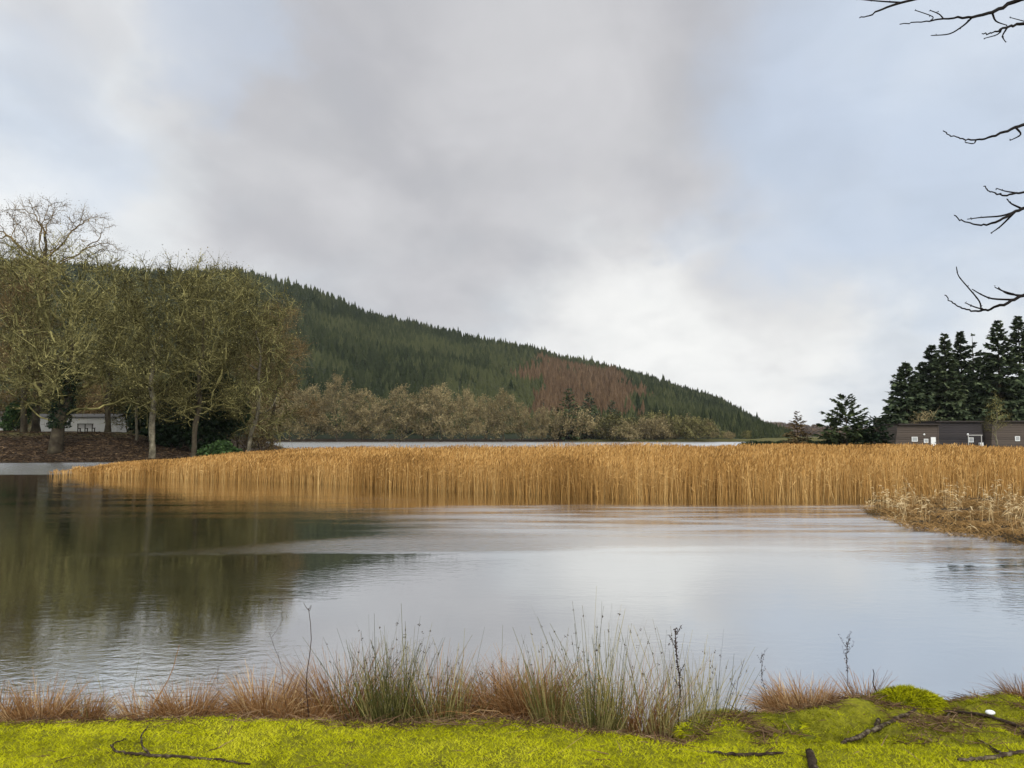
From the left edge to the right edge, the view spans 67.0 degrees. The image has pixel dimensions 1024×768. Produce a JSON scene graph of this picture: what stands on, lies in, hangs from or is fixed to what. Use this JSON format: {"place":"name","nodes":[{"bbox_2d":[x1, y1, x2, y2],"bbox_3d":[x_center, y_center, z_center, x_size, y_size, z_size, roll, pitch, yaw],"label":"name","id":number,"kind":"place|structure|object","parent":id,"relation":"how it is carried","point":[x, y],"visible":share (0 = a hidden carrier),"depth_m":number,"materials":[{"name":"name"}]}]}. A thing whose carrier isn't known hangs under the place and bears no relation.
{"place":"outdoors","nodes":[
{"label":"outdoors","id":0,"kind":"place"},
{"bbox_2d":[0,263,758,438],"bbox_3d":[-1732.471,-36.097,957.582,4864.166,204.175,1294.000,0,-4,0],"label":"hill","id":1,"kind":"structure","parent":0,"point":[349,435],"depth_m":331.23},
{"bbox_2d":[285,383,341,439],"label":"bare tree","id":2,"kind":"object","parent":1,"relation":"on","point":[309,391],"visible":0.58,"depth_m":308.67,"materials":[{"name":"brown plant"}]},
{"bbox_2d":[360,397,396,440],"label":"bare tree","id":3,"kind":"object","parent":1,"relation":"on","point":[371,415],"visible":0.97,"depth_m":303.45,"materials":[{"name":"brown plant"}]},
{"bbox_2d":[0,257,793,438],"bbox_3d":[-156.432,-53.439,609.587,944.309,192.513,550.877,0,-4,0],"label":"conifer forest","id":4,"kind":"object","parent":1,"relation":"on","point":[416,350],"visible":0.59,"depth_m":551.58,"materials":[{"name":"plant"}]},
{"bbox_2d":[510,352,653,417],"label":"larch stand","id":5,"kind":"object","parent":1,"relation":"on","point":[603,386],"visible":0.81,"depth_m":530.18,"materials":[{"name":"plant"}]},
{"bbox_2d":[0,442,1023,727],"bbox_3d":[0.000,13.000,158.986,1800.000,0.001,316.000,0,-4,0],"label":"lake water","id":6,"kind":"structure","parent":0,"point":[116,582],"depth_m":11.76,"materials":[{"name":"liquid"}]},
{"bbox_2d":[47,441,1023,501],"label":"reed bed","id":7,"kind":"object","parent":6,"relation":"on","point":[741,471],"visible":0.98,"depth_m":31.57,"materials":[{"name":"plant"}]},
{"bbox_2d":[0,692,1023,767],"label":"lawn","id":8,"kind":"structure","parent":0,"point":[866,706],"depth_m":4.27,"materials":[{"name":"plant"}]},
{"bbox_2d":[0,680,97,721],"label":"grass tussock","id":9,"kind":"object","parent":8,"relation":"on","point":[9,698],"depth_m":5.07,"materials":[{"name":"plant"}]},
{"bbox_2d":[0,669,132,726],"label":"grass tussock","id":10,"kind":"object","parent":8,"relation":"on","point":[20,713],"depth_m":4.96,"materials":[{"name":"plant"}]},
{"bbox_2d":[5,688,142,721],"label":"grass tussock","id":11,"kind":"object","parent":8,"relation":"on","point":[96,711],"depth_m":5.02,"materials":[{"name":"plant"}]},
{"bbox_2d":[61,661,153,717],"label":"rush clump","id":12,"kind":"object","parent":8,"relation":"on","point":[107,699],"visible":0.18,"depth_m":5.01,"materials":[{"name":"plant"}]},
{"bbox_2d":[72,676,227,719],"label":"grass tussock","id":13,"kind":"object","parent":8,"relation":"on","point":[125,710],"depth_m":4.99,"materials":[{"name":"plant"}]},
{"bbox_2d":[110,725,250,764],"bbox_3d":[-1.831,1.957,4.109,0.950,0.034,0.341,-3,-5,35],"label":"forked stick","id":14,"kind":"object","parent":8,"relation":"on","point":[147,754],"visible":1,"depth_m":4.05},
{"bbox_2d":[100,670,273,718],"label":"grass tussock","id":15,"kind":"object","parent":8,"relation":"on","point":[189,701],"depth_m":5.00,"materials":[{"name":"plant"}]},
{"bbox_2d":[176,659,367,719],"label":"grass tussock","id":16,"kind":"object","parent":8,"relation":"on","point":[251,705],"depth_m":5.22,"materials":[{"name":"plant"}]},
{"bbox_2d":[247,688,356,719],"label":"grass tussock","id":17,"kind":"object","parent":8,"relation":"on","point":[311,711],"depth_m":5.10,"materials":[{"name":"plant"}]},
{"bbox_2d":[235,635,455,723],"bbox_3d":[-1.165,2.300,5.296,2.363,1.057,2.230,0,-4,0],"label":"grass tussock","id":18,"kind":"object","parent":8,"relation":"on","point":[321,687],"depth_m":5.42,"materials":[{"name":"plant"}]},
{"bbox_2d":[297,639,411,721],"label":"rush clump","id":19,"kind":"object","parent":8,"relation":"on","point":[339,685],"visible":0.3,"depth_m":5.14,"materials":[{"name":"plant"}]},
{"bbox_2d":[304,607,469,724],"bbox_3d":[-0.763,1.889,4.873,1.056,0.952,0.770,0,-4,0],"label":"rush clump","id":20,"kind":"object","parent":8,"relation":"on","point":[392,708],"visible":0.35,"depth_m":4.82,"materials":[{"name":"plant"}]},
{"bbox_2d":[316,638,573,734],"bbox_3d":[-0.519,2.206,5.170,1.969,0.920,2.076,0,-4,0],"label":"grass tussock","id":21,"kind":"object","parent":8,"relation":"on","point":[443,690],"depth_m":5.26,"materials":[{"name":"plant"}]},
{"bbox_2d":[394,631,496,722],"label":"rush clump","id":22,"kind":"object","parent":8,"relation":"on","point":[449,702],"visible":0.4,"depth_m":4.87,"materials":[{"name":"plant"}]},
{"bbox_2d":[456,631,540,715],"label":"rush clump","id":23,"kind":"object","parent":8,"relation":"on","point":[497,678],"visible":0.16,"depth_m":5.16,"materials":[{"name":"plant"}]},
{"bbox_2d":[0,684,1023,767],"bbox_3d":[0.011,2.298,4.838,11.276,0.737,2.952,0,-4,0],"label":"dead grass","id":24,"kind":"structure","parent":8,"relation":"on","point":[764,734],"depth_m":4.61,"materials":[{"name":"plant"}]},
{"bbox_2d":[402,648,634,728],"bbox_3d":[-0.051,2.191,5.086,1.679,0.741,1.714,1,-4,-14],"label":"grass tussock","id":25,"kind":"object","parent":8,"relation":"on","point":[477,697],"depth_m":5.04,"materials":[{"name":"plant"}]},
{"bbox_2d":[403,643,661,733],"bbox_3d":[0.149,2.125,5.081,1.783,0.814,1.799,0,-4,0],"label":"grass tussock","id":26,"kind":"object","parent":8,"relation":"on","point":[504,699],"depth_m":4.96,"materials":[{"name":"plant"}]},
{"bbox_2d":[506,586,662,732],"bbox_3d":[0.474,1.792,4.765,0.955,1.026,0.872,-3,-5,39],"label":"rush clump","id":27,"kind":"object","parent":8,"relation":"on","point":[607,721],"visible":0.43,"depth_m":4.67,"materials":[{"name":"plant"}]},
{"bbox_2d":[470,645,785,746],"bbox_3d":[0.787,2.231,4.939,2.284,1.015,2.178,0,-4,0],"label":"grass tussock","id":28,"kind":"object","parent":8,"relation":"on","point":[634,724],"depth_m":5.04,"materials":[{"name":"plant"}]},
{"bbox_2d":[669,625,683,725],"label":"dead stalk","id":29,"kind":"object","parent":8,"relation":"on","point":[675,645],"visible":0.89,"depth_m":4.87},
{"bbox_2d":[607,622,754,739],"bbox_3d":[1.014,1.996,4.829,0.986,0.967,0.882,0,-4,0],"label":"rush clump","id":30,"kind":"object","parent":8,"relation":"on","point":[684,716],"visible":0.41,"depth_m":4.79,"materials":[{"name":"plant"}]},
{"bbox_2d":[681,631,762,719],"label":"rush clump","id":31,"kind":"object","parent":8,"relation":"on","point":[716,710],"visible":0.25,"depth_m":4.86,"materials":[{"name":"plant"}]},
{"bbox_2d":[707,750,782,756],"bbox_3d":[1.250,1.976,4.131,0.402,0.028,0.050,0,-4,4],"label":"short stick","id":32,"kind":"object","parent":8,"relation":"on","point":[745,754],"visible":1,"depth_m":4.12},
{"bbox_2d":[670,714,821,740],"bbox_3d":[1.390,2.099,4.612,0.897,0.136,0.499,0,-4,0],"label":"mossy hummock","id":33,"kind":"object","parent":8,"relation":"on","point":[794,723],"visible":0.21,"depth_m":4.66,"materials":[{"name":"green plant"}]},
{"bbox_2d":[721,669,857,713],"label":"grass tussock","id":34,"kind":"object","parent":8,"relation":"on","point":[772,702],"depth_m":5.49,"materials":[{"name":"plant"}]},
{"bbox_2d":[805,748,818,767],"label":"mossy pole","id":35,"kind":"object","parent":8,"relation":"on","point":[812,761],"visible":1,"depth_m":3.99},
{"bbox_2d":[807,666,894,696],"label":"grass tussock","id":36,"kind":"object","parent":8,"relation":"on","point":[863,692],"depth_m":5.63,"materials":[{"name":"plant"}]},
{"bbox_2d":[840,708,916,744],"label":"fallen branch","id":37,"kind":"object","parent":8,"relation":"on","point":[878,725],"visible":0.94,"depth_m":4.68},
{"bbox_2d":[871,684,950,716],"bbox_3d":[2.729,2.183,5.323,0.582,0.230,0.455,0,-4,0],"label":"mossy hummock","id":38,"kind":"object","parent":8,"relation":"on","point":[908,695],"visible":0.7,"depth_m":5.24,"materials":[{"name":"green plant"}]},
{"bbox_2d":[859,0,1023,311],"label":"overhanging tree","id":39,"kind":"object","parent":8,"relation":"on","point":[1008,216],"visible":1,"depth_m":6.11,"materials":[{"name":"brown plant"}]},
{"bbox_2d":[938,710,1023,734],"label":"fallen branch","id":40,"kind":"object","parent":8,"relation":"on","point":[996,718],"visible":0.71,"depth_m":4.99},
{"bbox_2d":[957,739,1023,761],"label":"fallen branch","id":41,"kind":"object","parent":8,"relation":"on","point":[996,756],"visible":0.99,"depth_m":4.07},
{"bbox_2d":[969,666,1023,696],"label":"grass tussock","id":42,"kind":"object","parent":8,"relation":"on","point":[1013,690],"depth_m":5.73,"materials":[{"name":"plant"}]},
{"bbox_2d":[0,425,1023,542],"bbox_3d":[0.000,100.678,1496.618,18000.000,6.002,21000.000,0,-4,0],"label":"ground","id":43,"kind":"structure","parent":0,"point":[182,448],"depth_m":74.00,"materials":[{"name":"soil"}]},
{"bbox_2d":[0,397,37,431],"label":"ivy shrub","id":44,"kind":"object","parent":43,"relation":"on","point":[8,423],"visible":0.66,"depth_m":83.46,"materials":[{"name":"green plant"}]},
{"bbox_2d":[0,384,44,430],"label":"thicket bush","id":45,"kind":"object","parent":43,"relation":"on","point":[2,394],"visible":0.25,"depth_m":89.81,"materials":[{"name":"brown plant"}]},
{"bbox_2d":[0,231,75,391],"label":"bare tree","id":46,"kind":"object","parent":43,"relation":"on","point":[3,292],"visible":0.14,"depth_m":83.97,"materials":[{"name":"brown plant"}]},
{"bbox_2d":[0,250,96,432],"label":"bare tree","id":47,"kind":"object","parent":43,"relation":"on","point":[23,425],"visible":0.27,"depth_m":76.72,"materials":[{"name":"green plant"}]},
{"bbox_2d":[0,192,127,431],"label":"bare tree","id":48,"kind":"object","parent":43,"relation":"on","point":[35,421],"visible":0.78,"depth_m":89.27,"materials":[{"name":"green plant"}]},
{"bbox_2d":[15,382,135,420],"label":"evergreen hedge","id":49,"kind":"object","parent":43,"relation":"on","point":[114,409],"visible":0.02,"depth_m":110.58,"materials":[{"name":"green plant"}]},
{"bbox_2d":[40,414,127,431],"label":"pale shed","id":50,"kind":"structure","parent":43,"relation":"on","point":[91,419],"depth_m":96.99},
{"bbox_2d":[0,222,183,453],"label":"bare tree","id":51,"kind":"object","parent":43,"relation":"on","point":[67,380],"visible":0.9,"depth_m":69.35,"materials":[{"name":"brown plant"}]},
{"bbox_2d":[75,373,116,413],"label":"thicket bush","id":52,"kind":"object","parent":43,"relation":"on","point":[94,394],"visible":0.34,"depth_m":107.17,"materials":[{"name":"brown plant"}]},
{"bbox_2d":[58,281,168,431],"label":"bare tree","id":53,"kind":"object","parent":43,"relation":"on","point":[107,420],"visible":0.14,"depth_m":85.82,"materials":[{"name":"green plant"}]},
{"bbox_2d":[97,385,141,432],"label":"thicket bush","id":54,"kind":"object","parent":43,"relation":"on","point":[116,417],"visible":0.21,"depth_m":91.33,"materials":[{"name":"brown plant"}]},
{"bbox_2d":[0,430,244,461],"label":"dead bracken","id":55,"kind":"object","parent":43,"relation":"on","point":[81,448],"visible":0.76,"depth_m":71.78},
{"bbox_2d":[105,336,171,440],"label":"tree","id":56,"kind":"object","parent":43,"relation":"on","point":[136,429],"visible":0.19,"depth_m":78.91,"materials":[{"name":"brown plant"}]},
{"bbox_2d":[80,244,220,458],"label":"bare tree","id":57,"kind":"object","parent":43,"relation":"on","point":[149,382],"visible":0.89,"depth_m":70.45,"materials":[{"name":"brown plant"}]},
{"bbox_2d":[123,370,196,439],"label":"evergreen tree","id":58,"kind":"object","parent":43,"relation":"on","point":[131,425],"visible":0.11,"depth_m":84.94,"materials":[{"name":"green plant"}]},
{"bbox_2d":[120,247,264,457],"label":"bare tree","id":59,"kind":"object","parent":43,"relation":"on","point":[200,366],"visible":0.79,"depth_m":72.83,"materials":[{"name":"brown plant"}]},
{"bbox_2d":[140,361,250,449],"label":"evergreen tree","id":60,"kind":"object","parent":43,"relation":"on","point":[213,429],"visible":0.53,"depth_m":79.07,"materials":[{"name":"green plant"}]},
{"bbox_2d":[196,440,243,456],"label":"green bush","id":61,"kind":"object","parent":43,"relation":"on","point":[219,447],"visible":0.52,"depth_m":72.26,"materials":[{"name":"green plant"}]},
{"bbox_2d":[163,257,288,396],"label":"bare tree","id":62,"kind":"object","parent":43,"relation":"on","point":[215,298],"visible":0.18,"depth_m":90.22,"materials":[{"name":"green plant"}]},
{"bbox_2d":[224,412,260,450],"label":"thicket bush","id":63,"kind":"object","parent":43,"relation":"on","point":[238,437],"visible":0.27,"depth_m":87.93,"materials":[{"name":"brown plant"}]},
{"bbox_2d":[199,274,311,450],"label":"bare tree","id":64,"kind":"object","parent":43,"relation":"on","point":[268,384],"visible":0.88,"depth_m":75.95,"materials":[{"name":"brown plant"}]},
{"bbox_2d":[237,414,288,450],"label":"thicket bush","id":65,"kind":"object","parent":43,"relation":"on","point":[259,440],"visible":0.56,"depth_m":85.61,"materials":[{"name":"brown plant"}]},
{"bbox_2d":[231,293,325,450],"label":"bare tree","id":66,"kind":"object","parent":43,"relation":"on","point":[299,352],"visible":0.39,"depth_m":91.90,"materials":[{"name":"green plant"}]},
{"bbox_2d":[262,381,312,439],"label":"bare tree","id":67,"kind":"object","parent":43,"relation":"on","point":[298,404],"visible":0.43,"depth_m":306.55,"materials":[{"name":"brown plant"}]},
{"bbox_2d":[306,370,371,440],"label":"bare tree","id":68,"kind":"object","parent":43,"relation":"on","point":[337,395],"visible":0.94,"depth_m":304.94,"materials":[{"name":"brown plant"}]},
{"bbox_2d":[342,387,389,439],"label":"bare tree","id":69,"kind":"object","parent":43,"relation":"on","point":[362,408],"visible":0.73,"depth_m":309.00,"materials":[{"name":"brown plant"}]},
{"bbox_2d":[374,383,432,440],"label":"bare tree","id":70,"kind":"object","parent":43,"relation":"on","point":[403,419],"visible":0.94,"depth_m":305.93,"materials":[{"name":"brown plant"}]},
{"bbox_2d":[396,385,439,438],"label":"bare tree","id":71,"kind":"object","parent":43,"relation":"on","point":[421,412],"visible":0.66,"depth_m":310.72,"materials":[{"name":"brown plant"}]},
{"bbox_2d":[415,380,464,439],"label":"bare tree","id":72,"kind":"object","parent":43,"relation":"on","point":[445,420],"visible":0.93,"depth_m":306.30,"materials":[{"name":"brown plant"}]},
{"bbox_2d":[442,386,486,440],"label":"bare tree","id":73,"kind":"object","parent":43,"relation":"on","point":[468,408],"visible":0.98,"depth_m":304.61,"materials":[{"name":"brown plant"}]},
{"bbox_2d":[469,393,506,439],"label":"bare tree","id":74,"kind":"object","parent":43,"relation":"on","point":[492,418],"visible":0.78,"depth_m":309.76,"materials":[{"name":"brown plant"}]},
{"bbox_2d":[480,387,526,440],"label":"bare tree","id":75,"kind":"object","parent":43,"relation":"on","point":[503,411],"visible":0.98,"depth_m":304.88,"materials":[{"name":"brown plant"}]},
{"bbox_2d":[508,401,535,439],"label":"bare tree","id":76,"kind":"object","parent":43,"relation":"on","point":[522,411],"visible":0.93,"depth_m":306.58,"materials":[{"name":"brown plant"}]},
{"bbox_2d":[529,404,550,440],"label":"bare tree","id":77,"kind":"object","parent":43,"relation":"on","point":[537,417],"visible":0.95,"depth_m":303.72,"materials":[{"name":"brown plant"}]},
{"bbox_2d":[529,405,578,440],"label":"willow bush","id":78,"kind":"object","parent":43,"relation":"on","point":[562,423],"visible":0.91,"depth_m":305.25,"materials":[{"name":"brown plant"}]},
{"bbox_2d":[546,388,590,441],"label":"conifer","id":79,"kind":"object","parent":43,"relation":"on","point":[567,398],"visible":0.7,"depth_m":310.86,"materials":[{"name":"green plant"}]},
{"bbox_2d":[549,404,604,438],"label":"willow bush","id":80,"kind":"object","parent":43,"relation":"on","point":[587,422],"visible":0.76,"depth_m":308.24,"materials":[{"name":"brown plant"}]},
{"bbox_2d":[574,392,609,438],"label":"conifer","id":81,"kind":"object","parent":43,"relation":"on","point":[590,403],"visible":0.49,"depth_m":317.14,"materials":[{"name":"green plant"}]},
{"bbox_2d":[591,412,629,440],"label":"willow bush","id":82,"kind":"object","parent":43,"relation":"on","point":[612,418],"visible":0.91,"depth_m":305.12,"materials":[{"name":"brown plant"}]},
{"bbox_2d":[606,417,642,441],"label":"willow bush","id":83,"kind":"object","parent":43,"relation":"on","point":[631,436],"visible":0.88,"depth_m":304.42,"materials":[{"name":"brown plant"}]},
{"bbox_2d":[627,416,654,438],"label":"willow bush","id":84,"kind":"object","parent":43,"relation":"on","point":[641,420],"visible":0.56,"depth_m":311.14,"materials":[{"name":"brown plant"}]},
{"bbox_2d":[634,410,671,438],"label":"willow bush","id":85,"kind":"object","parent":43,"relation":"on","point":[653,414],"visible":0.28,"depth_m":320.77,"materials":[{"name":"brown plant"}]},
{"bbox_2d":[639,415,677,439],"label":"willow bush","id":86,"kind":"object","parent":43,"relation":"on","point":[658,426],"visible":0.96,"depth_m":306.61,"materials":[{"name":"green plant"}]},
{"bbox_2d":[659,413,689,438],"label":"willow bush","id":87,"kind":"object","parent":43,"relation":"on","point":[678,425],"visible":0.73,"depth_m":312.23,"materials":[{"name":"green plant"}]},
{"bbox_2d":[678,415,716,440],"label":"willow bush","id":88,"kind":"object","parent":43,"relation":"on","point":[693,423],"visible":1,"depth_m":304.12,"materials":[{"name":"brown plant"}]},
{"bbox_2d":[782,411,813,445],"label":"larch","id":89,"kind":"object","parent":43,"relation":"on","point":[793,437],"visible":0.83,"depth_m":103.83,"materials":[{"name":"brown plant"}]},
{"bbox_2d":[767,421,870,436],"bbox_3d":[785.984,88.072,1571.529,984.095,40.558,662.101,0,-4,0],"label":"distant wood","id":90,"kind":"object","parent":43,"relation":"on","point":[813,429],"visible":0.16,"depth_m":1561.69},
{"bbox_2d":[812,393,874,444],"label":"scots pine","id":91,"kind":"object","parent":43,"relation":"on","point":[834,421],"visible":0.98,"depth_m":98.29,"materials":[{"name":"green plant"}]},
{"bbox_2d":[845,423,877,446],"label":"dark pine","id":92,"kind":"object","parent":43,"relation":"on","point":[862,441],"visible":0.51,"depth_m":97.17,"materials":[{"name":"green plant"}]},
{"bbox_2d":[858,415,894,444],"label":"dark pine","id":93,"kind":"object","parent":43,"relation":"on","point":[885,438],"visible":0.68,"depth_m":96.36,"materials":[{"name":"green plant"}]},
{"bbox_2d":[872,361,939,423],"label":"spruce tree","id":94,"kind":"object","parent":43,"relation":"on","point":[902,408],"visible":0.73,"depth_m":111.19,"materials":[{"name":"green plant"}]},
{"bbox_2d":[873,424,940,445],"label":"timber cabin","id":95,"kind":"object","parent":43,"relation":"on","point":[915,433],"visible":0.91,"depth_m":99.80,"materials":[{"name":"wood"}]},
{"bbox_2d":[910,344,952,418],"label":"spruce tree","id":96,"kind":"object","parent":43,"relation":"on","point":[925,375],"visible":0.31,"depth_m":116.09,"materials":[{"name":"green plant"}]},
{"bbox_2d":[857,494,1023,544],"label":"sedge fringe","id":97,"kind":"object","parent":43,"relation":"on","point":[887,511],"visible":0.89,"depth_m":21.11,"materials":[{"name":"plant"}]},
{"bbox_2d":[866,478,1023,532],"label":"dry stems","id":98,"kind":"object","parent":43,"relation":"on","point":[953,498],"visible":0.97,"depth_m":21.76,"materials":[{"name":"plant"}]},
{"bbox_2d":[908,421,983,447],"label":"timber cabin","id":99,"kind":"object","parent":43,"relation":"on","point":[963,432],"visible":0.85,"depth_m":100.99,"materials":[{"name":"wood"}]},
{"bbox_2d":[922,333,976,420],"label":"spruce tree","id":100,"kind":"object","parent":43,"relation":"on","point":[948,378],"visible":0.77,"depth_m":112.27,"materials":[{"name":"green plant"}]},
{"bbox_2d":[947,331,996,420],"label":"spruce tree","id":101,"kind":"object","parent":43,"relation":"on","point":[972,392],"visible":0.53,"depth_m":114.21,"materials":[{"name":"green plant"}]},
{"bbox_2d":[963,333,993,409],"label":"spruce tree","id":102,"kind":"object","parent":43,"relation":"on","point":[978,353],"visible":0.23,"depth_m":119.20,"materials":[{"name":"green plant"}]},
{"bbox_2d":[977,391,1011,446],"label":"slim bare tree","id":103,"kind":"object","parent":43,"relation":"on","point":[1002,415],"visible":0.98,"depth_m":94.80,"materials":[{"name":"brown plant"}]},
{"bbox_2d":[968,320,1023,420],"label":"spruce tree","id":104,"kind":"object","parent":43,"relation":"on","point":[1005,386],"visible":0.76,"depth_m":113.15,"materials":[{"name":"green plant"}]},
{"bbox_2d":[981,421,1023,447],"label":"timber cabin","id":105,"kind":"object","parent":43,"relation":"on","point":[1009,436],"visible":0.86,"depth_m":99.81,"materials":[{"name":"wood"}]},
{"bbox_2d":[992,315,1023,415],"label":"spruce tree","id":106,"kind":"object","parent":43,"relation":"on","point":[1014,336],"visible":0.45,"depth_m":116.28,"materials":[{"name":"green plant"}]},
{"bbox_2d":[0,0,1023,427],"label":"sky","id":107,"kind":"structure","parent":0,"point":[753,205],"materials":[{"name":"grey"}]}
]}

